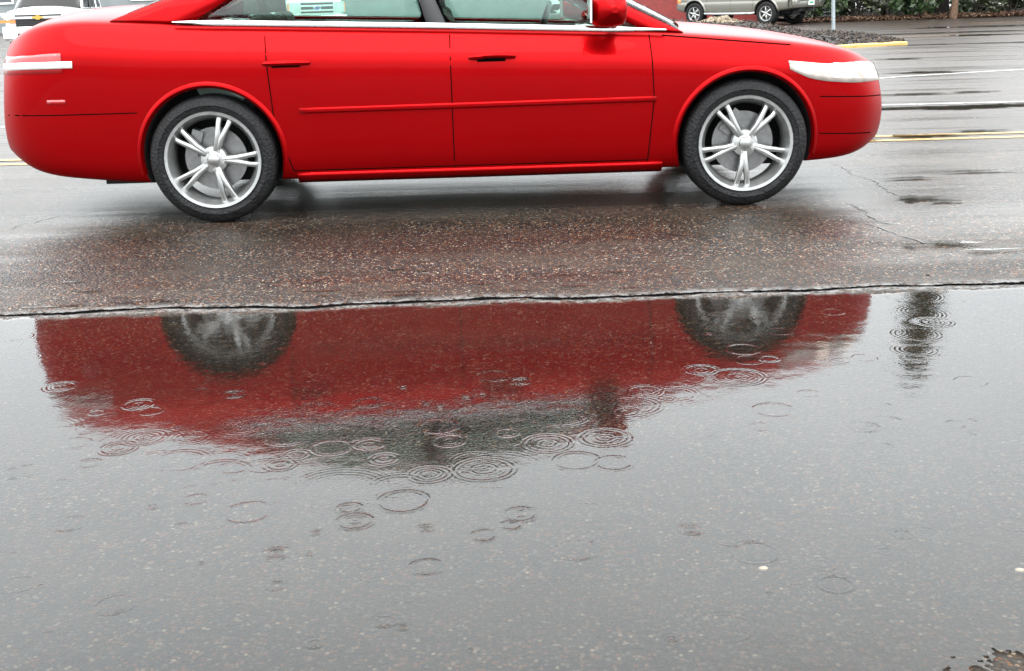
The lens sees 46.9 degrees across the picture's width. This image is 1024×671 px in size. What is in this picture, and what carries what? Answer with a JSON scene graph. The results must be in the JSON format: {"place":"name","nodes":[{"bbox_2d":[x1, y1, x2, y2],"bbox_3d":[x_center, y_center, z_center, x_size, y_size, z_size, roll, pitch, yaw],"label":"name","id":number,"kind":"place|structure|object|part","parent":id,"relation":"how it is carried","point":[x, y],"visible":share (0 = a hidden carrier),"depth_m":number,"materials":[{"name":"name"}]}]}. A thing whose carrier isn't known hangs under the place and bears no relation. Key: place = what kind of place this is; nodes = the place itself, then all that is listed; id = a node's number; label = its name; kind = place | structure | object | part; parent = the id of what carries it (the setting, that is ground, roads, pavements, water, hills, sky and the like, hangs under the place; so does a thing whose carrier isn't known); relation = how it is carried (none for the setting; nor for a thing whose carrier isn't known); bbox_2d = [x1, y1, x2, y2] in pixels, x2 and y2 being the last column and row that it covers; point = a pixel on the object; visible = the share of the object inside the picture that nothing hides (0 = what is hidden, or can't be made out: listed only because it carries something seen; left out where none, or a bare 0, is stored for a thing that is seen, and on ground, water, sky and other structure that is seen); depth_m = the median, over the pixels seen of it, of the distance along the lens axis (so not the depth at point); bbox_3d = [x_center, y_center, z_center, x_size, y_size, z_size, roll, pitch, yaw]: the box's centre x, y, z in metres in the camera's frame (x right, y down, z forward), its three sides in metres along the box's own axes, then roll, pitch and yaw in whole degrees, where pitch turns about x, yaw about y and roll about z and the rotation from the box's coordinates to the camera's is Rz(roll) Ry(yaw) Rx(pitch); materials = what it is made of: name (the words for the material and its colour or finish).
{"place":"outdoors","nodes":[
{"label":"outdoors","id":0,"kind":"place"},
{"bbox_2d":[0,0,549,32],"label":"grey building","id":1,"kind":"structure","parent":0,"point":[524,9],"depth_m":59.72,"materials":[{"name":"white paint"}]},
{"bbox_2d":[0,0,13,3],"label":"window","id":2,"kind":"structure","parent":1,"relation":"in","point":[1,1],"depth_m":59.44,"materials":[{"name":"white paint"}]},
{"bbox_2d":[0,0,1023,670],"bbox_3d":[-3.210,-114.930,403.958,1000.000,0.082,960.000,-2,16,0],"label":"road","id":3,"kind":"structure","parent":0,"point":[616,422],"depth_m":3.62,"materials":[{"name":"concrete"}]},
{"bbox_2d":[0,0,101,43],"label":"parked suv","id":4,"kind":"object","parent":3,"relation":"on","point":[22,16],"visible":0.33,"depth_m":30.83,"materials":[{"name":"white paint"}]},
{"bbox_3d":[-11.957,-9.418,32.862,0.202,0.580,1.383,-4,16,-9],"label":"side window","id":5,"kind":"part","parent":4,"relation":"part of","materials":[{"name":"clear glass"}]},
{"bbox_2d":[270,0,346,20],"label":"parked pickup","id":6,"kind":"object","parent":3,"relation":"on","point":[319,7],"visible":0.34,"depth_m":39.54,"materials":[{"name":"white paint"}]},
{"bbox_2d":[3,0,881,221],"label":"red car","id":7,"kind":"object","parent":3,"relation":"on","point":[175,100],"visible":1,"depth_m":6.32,"materials":[{"name":"paint"}]},
{"bbox_3d":[-1.788,-2.046,6.932,1.012,0.384,1.529,-2,16,-1],"label":"rear window","id":8,"kind":"part","parent":7,"relation":"part of","materials":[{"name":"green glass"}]},
{"bbox_3d":[-1.074,-1.853,6.285,1.224,0.405,0.168,-2,16,-1],"label":"side window","id":9,"kind":"part","parent":7,"relation":"part of","materials":[{"name":"green glass"}]},
{"bbox_3d":[0.026,-2.251,7.655,1.202,0.457,0.185,-2,16,-1],"label":"side window","id":10,"kind":"part","parent":7,"relation":"part of","materials":[{"name":"green glass"}]},
{"bbox_3d":[0.071,-1.869,6.327,1.202,0.456,0.184,-2,16,-1],"label":"side window","id":11,"kind":"part","parent":7,"relation":"part of","materials":[{"name":"green glass"}]},
{"bbox_2d":[0,136,1023,164],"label":"yellow line","id":12,"kind":"object","parent":3,"relation":"on","point":[871,140],"visible":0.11,"depth_m":9.08,"materials":[{"name":"paint"}]},
{"bbox_2d":[0,131,1023,160],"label":"yellow line","id":13,"kind":"object","parent":3,"relation":"on","point":[875,135],"visible":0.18,"depth_m":9.34,"materials":[{"name":"paint"}]},
{"bbox_2d":[550,0,559,12],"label":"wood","id":14,"kind":"object","parent":3,"relation":"on","point":[554,7],"depth_m":78.37,"materials":[{"name":"plant"}]},
{"bbox_2d":[516,18,907,47],"bbox_3d":[0.885,-6.347,24.956,11.110,0.648,9.140,-10,18,-26],"label":"mulch bed","id":15,"kind":"object","parent":3,"relation":"on","point":[851,39],"visible":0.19,"depth_m":23.60,"materials":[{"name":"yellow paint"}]},
{"bbox_2d":[831,0,834,29],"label":"sign post","id":16,"kind":"object","parent":15,"relation":"in","point":[833,12],"visible":0.98,"depth_m":31.89,"materials":[{"name":"grey metal"}]},
{"bbox_2d":[697,15,740,22],"bbox_3d":[6.641,-10.044,37.782,2.200,0.390,1.600,-2,16,0],"label":"rubble heap","id":17,"kind":"object","parent":3,"relation":"on","point":[725,18],"visible":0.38,"depth_m":37.57,"materials":[{"name":"beige stone"}]},
{"bbox_2d":[676,0,825,23],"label":"parked suv","id":18,"kind":"object","parent":3,"relation":"on","point":[773,11],"visible":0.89,"depth_m":38.59,"materials":[{"name":"grey metal"}]},
{"bbox_2d":[759,566,767,570],"bbox_3d":[0.555,0.515,2.607,0.022,0.012,0.017,-2,16,0],"label":"pebble","id":19,"kind":"object","parent":3,"relation":"on","point":[763,568],"visible":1,"depth_m":2.60,"materials":[{"name":"stone"}]},
{"bbox_2d":[831,162,901,195],"bbox_3d":[2.191,-0.988,7.366,0.073,0.001,1.446,-2,16,0],"label":"road crack","id":20,"kind":"object","parent":3,"relation":"on","point":[868,178],"visible":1,"depth_m":7.23,"materials":[{"name":"grey asphalt"}]},
{"bbox_2d":[848,203,892,223],"bbox_3d":[1.875,-0.649,6.248,0.076,0.017,0.613,-4,16,-9],"label":"road crack","id":21,"kind":"object","parent":3,"relation":"on","point":[867,214],"visible":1,"depth_m":6.23,"materials":[{"name":"grey asphalt"}]},
{"bbox_2d":[870,58,923,59],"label":"puddle water","id":22,"kind":"structure","parent":3,"relation":"on","point":[902,58],"depth_m":18.90,"materials":[{"name":"grey liquid"}]},
{"bbox_2d":[882,106,923,108],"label":"puddle water","id":23,"kind":"structure","parent":3,"relation":"on","point":[898,107],"depth_m":11.43,"materials":[{"name":"grey liquid"}]},
{"bbox_2d":[881,92,945,94],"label":"puddle water","id":24,"kind":"structure","parent":3,"relation":"on","point":[915,93],"depth_m":12.81,"materials":[{"name":"grey liquid"}]},
{"bbox_2d":[843,218,984,249],"bbox_3d":[1.915,-0.495,5.784,0.120,0.044,0.883,-13,20,-35],"label":"road crack","id":25,"kind":"object","parent":3,"relation":"on","point":[915,238],"visible":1,"depth_m":5.69,"materials":[{"name":"grey asphalt"}]},
{"bbox_2d":[891,134,962,136],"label":"puddle water","id":26,"kind":"structure","parent":3,"relation":"on","point":[909,135],"depth_m":9.28,"materials":[{"name":"grey liquid"}]},
{"bbox_2d":[901,71,968,72],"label":"puddle water","id":27,"kind":"structure","parent":3,"relation":"on","point":[931,71],"depth_m":15.92,"materials":[{"name":"grey liquid"}]},
{"bbox_2d":[923,26,969,27],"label":"puddle water","id":28,"kind":"structure","parent":3,"relation":"on","point":[942,27],"depth_m":31.96,"materials":[{"name":"grey liquid"}]},
{"bbox_2d":[901,105,997,108],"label":"puddle water","id":29,"kind":"structure","parent":3,"relation":"on","point":[958,107],"depth_m":11.32,"materials":[{"name":"grey liquid"}]},
{"bbox_2d":[882,30,1017,34],"bbox_3d":[11.117,-7.409,28.803,6.413,0.001,1.510,0,16,6],"label":"road crack","id":30,"kind":"object","parent":3,"relation":"on","point":[949,32],"visible":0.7,"depth_m":28.53,"materials":[{"name":"grey asphalt"}]},
{"bbox_2d":[880,69,1023,78],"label":"white line","id":31,"kind":"object","parent":3,"relation":"on","point":[949,73],"visible":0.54,"depth_m":15.60,"materials":[{"name":"paint"}]},
{"bbox_2d":[892,42,1013,45],"bbox_3d":[9.425,-5.739,23.167,4.177,0.001,0.398,-2,16,0],"label":"road crack","id":32,"kind":"object","parent":3,"relation":"on","point":[960,43],"visible":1,"depth_m":23.18,"materials":[{"name":"grey asphalt"}]},
{"bbox_2d":[884,101,1023,104],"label":"white line","id":33,"kind":"object","parent":3,"relation":"on","point":[948,103],"visible":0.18,"depth_m":11.74,"materials":[{"name":"paint"}]},
{"bbox_2d":[952,91,988,92],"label":"puddle water","id":34,"kind":"structure","parent":3,"relation":"on","point":[970,91],"depth_m":12.88,"materials":[{"name":"grey liquid"}]},
{"bbox_2d":[953,34,1005,35],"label":"puddle water","id":35,"kind":"structure","parent":3,"relation":"on","point":[976,34],"depth_m":26.73,"materials":[{"name":"grey liquid"}]},
{"bbox_2d":[952,129,1011,131],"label":"puddle water","id":36,"kind":"structure","parent":3,"relation":"on","point":[981,130],"depth_m":9.49,"materials":[{"name":"grey liquid"}]},
{"bbox_2d":[972,25,1015,26],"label":"puddle water","id":37,"kind":"structure","parent":3,"relation":"on","point":[995,25],"depth_m":31.97,"materials":[{"name":"grey liquid"}]},
{"bbox_2d":[981,103,1023,105],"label":"puddle water","id":38,"kind":"structure","parent":3,"relation":"on","point":[1010,104],"depth_m":11.43,"materials":[{"name":"grey liquid"}]},
{"bbox_2d":[1015,568,1023,572],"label":"pebble","id":39,"kind":"object","parent":3,"relation":"on","point":[1019,570],"visible":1,"depth_m":2.56,"materials":[{"name":"stone"}]},
{"bbox_2d":[560,0,782,20],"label":"brick building","id":40,"kind":"structure","parent":0,"point":[667,8],"depth_m":45.37,"materials":[{"name":"brick"}]},
{"bbox_2d":[779,6,1023,22],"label":"forest floor","id":41,"kind":"structure","parent":0,"point":[869,13],"depth_m":41.91,"materials":[{"name":"brown plant"}]},
{"bbox_2d":[792,0,848,18],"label":"evergreen shrub","id":42,"kind":"object","parent":41,"relation":"on","point":[818,11],"visible":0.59,"depth_m":39.85,"materials":[{"name":"green plant"}]},
{"bbox_2d":[822,7,830,15],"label":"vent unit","id":43,"kind":"object","parent":41,"relation":"on","point":[825,12],"visible":0.14,"depth_m":43.59,"materials":[{"name":"plastic"}]},
{"bbox_2d":[835,0,900,16],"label":"evergreen shrub","id":44,"kind":"object","parent":41,"relation":"on","point":[853,7],"visible":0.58,"depth_m":40.61,"materials":[{"name":"green plant"}]},
{"bbox_2d":[873,0,928,15],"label":"evergreen shrub","id":45,"kind":"object","parent":41,"relation":"on","point":[913,7],"visible":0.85,"depth_m":39.83,"materials":[{"name":"green plant"}]},
{"bbox_2d":[922,0,928,15],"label":"tree","id":46,"kind":"object","parent":41,"relation":"on","point":[925,13],"visible":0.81,"depth_m":40.08,"materials":[{"name":"brown plant"}]},
{"bbox_2d":[877,0,974,13],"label":"evergreen shrub","id":47,"kind":"object","parent":41,"relation":"on","point":[933,5],"visible":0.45,"depth_m":40.45,"materials":[{"name":"green plant"}]},
{"bbox_2d":[856,0,1023,11],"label":"wood thicket","id":48,"kind":"object","parent":41,"relation":"on","point":[1018,6],"visible":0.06,"depth_m":47.83,"materials":[{"name":"green plant"}]},
{"bbox_2d":[934,0,948,12],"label":"conifer tree","id":49,"kind":"object","parent":41,"relation":"on","point":[943,7],"depth_m":42.83,"materials":[{"name":"green plant"}]},
{"bbox_2d":[949,0,958,18],"bbox_3d":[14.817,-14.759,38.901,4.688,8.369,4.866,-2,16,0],"label":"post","id":50,"kind":"object","parent":41,"relation":"on","point":[954,10],"visible":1,"depth_m":39.89,"materials":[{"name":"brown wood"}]},
{"bbox_2d":[958,0,1008,12],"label":"evergreen shrub","id":51,"kind":"object","parent":41,"relation":"on","point":[992,8],"visible":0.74,"depth_m":40.57,"materials":[{"name":"green plant"}]},
{"bbox_2d":[970,0,1023,11],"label":"evergreen shrub","id":52,"kind":"object","parent":41,"relation":"on","point":[1009,8],"visible":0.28,"depth_m":41.66,"materials":[{"name":"green plant"}]},
{"bbox_2d":[1006,0,1021,8],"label":"evergreen shrub","id":53,"kind":"object","parent":41,"relation":"on","point":[1015,1],"visible":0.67,"depth_m":41.79,"materials":[{"name":"green plant"}]}
]}

